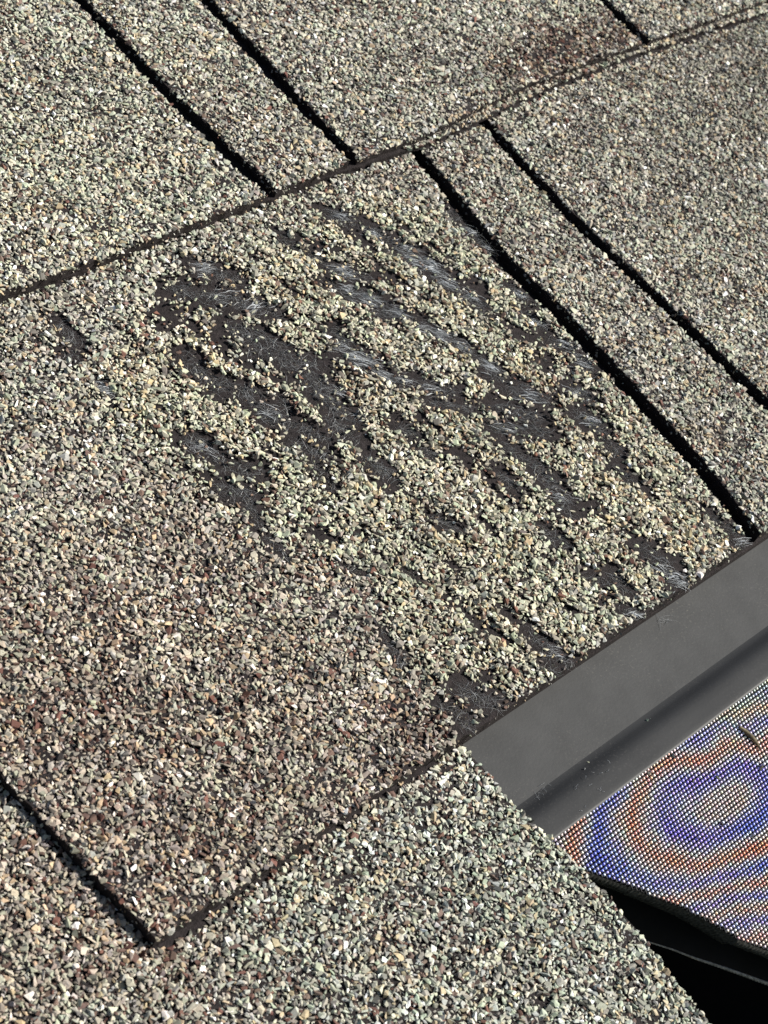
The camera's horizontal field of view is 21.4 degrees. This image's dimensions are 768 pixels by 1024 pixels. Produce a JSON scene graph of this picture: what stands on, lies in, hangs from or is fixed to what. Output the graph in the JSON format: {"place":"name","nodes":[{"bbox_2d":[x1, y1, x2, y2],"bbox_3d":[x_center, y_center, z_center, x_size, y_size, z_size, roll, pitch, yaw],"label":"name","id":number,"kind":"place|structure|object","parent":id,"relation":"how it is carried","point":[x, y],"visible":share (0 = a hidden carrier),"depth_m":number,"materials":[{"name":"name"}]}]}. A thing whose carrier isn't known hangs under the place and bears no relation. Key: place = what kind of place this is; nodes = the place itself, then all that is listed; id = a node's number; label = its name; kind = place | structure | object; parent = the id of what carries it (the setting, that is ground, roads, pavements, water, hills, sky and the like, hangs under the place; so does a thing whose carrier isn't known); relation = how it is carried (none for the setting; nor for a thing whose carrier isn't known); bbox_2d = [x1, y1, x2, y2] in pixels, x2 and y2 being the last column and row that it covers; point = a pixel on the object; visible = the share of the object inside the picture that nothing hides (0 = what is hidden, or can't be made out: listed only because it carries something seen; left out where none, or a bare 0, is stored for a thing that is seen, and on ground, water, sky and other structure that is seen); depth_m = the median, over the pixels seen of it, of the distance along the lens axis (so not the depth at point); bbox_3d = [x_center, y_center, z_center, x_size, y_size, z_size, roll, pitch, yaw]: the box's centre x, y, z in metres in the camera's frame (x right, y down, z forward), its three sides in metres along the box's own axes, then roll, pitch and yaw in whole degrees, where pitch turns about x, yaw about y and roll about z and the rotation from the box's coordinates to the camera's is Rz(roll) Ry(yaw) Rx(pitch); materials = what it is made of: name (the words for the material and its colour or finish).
{"place":"outdoors","nodes":[
{"label":"outdoors","id":0,"kind":"place"},
{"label":"roof deck","id":1,"kind":"structure","parent":0,"visible":0},
{"bbox_2d":[0,744,709,1023],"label":"roof shingle","id":2,"kind":"object","parent":1,"relation":"on","point":[455,885],"visible":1,"depth_m":0.39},
{"bbox_2d":[0,13,767,947],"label":"roof shingle","id":3,"kind":"object","parent":1,"relation":"on","point":[330,503],"visible":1,"depth_m":0.46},
{"bbox_2d":[0,0,767,302],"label":"roof shingle","id":4,"kind":"object","parent":3,"relation":"on","point":[128,127],"visible":1,"depth_m":0.52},
{"bbox_2d":[463,539,767,841],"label":"drip edge","id":5,"kind":"object","parent":1,"relation":"attached to","point":[698,663],"visible":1,"depth_m":0.45,"materials":[{"name":"grey paint"}]},
{"bbox_2d":[594,882,767,1023],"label":"gutter","id":6,"kind":"object","parent":1,"relation":"attached to","point":[718,982],"visible":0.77,"depth_m":0.55,"materials":[{"name":"black metal"}]},
{"bbox_2d":[554,679,767,958],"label":"gutter guard","id":7,"kind":"object","parent":6,"relation":"in","point":[636,839],"visible":1,"depth_m":0.45,"materials":[{"name":"metal"}]},
{"bbox_2d":[739,726,761,748],"bbox_3d":[0.083,0.051,0.460,0.004,0.004,0.007,-29,67,-39],"label":"twig","id":8,"kind":"object","parent":7,"relation":"on","point":[750,736],"visible":1,"depth_m":0.46,"materials":[{"name":"beige wood"}]}
]}

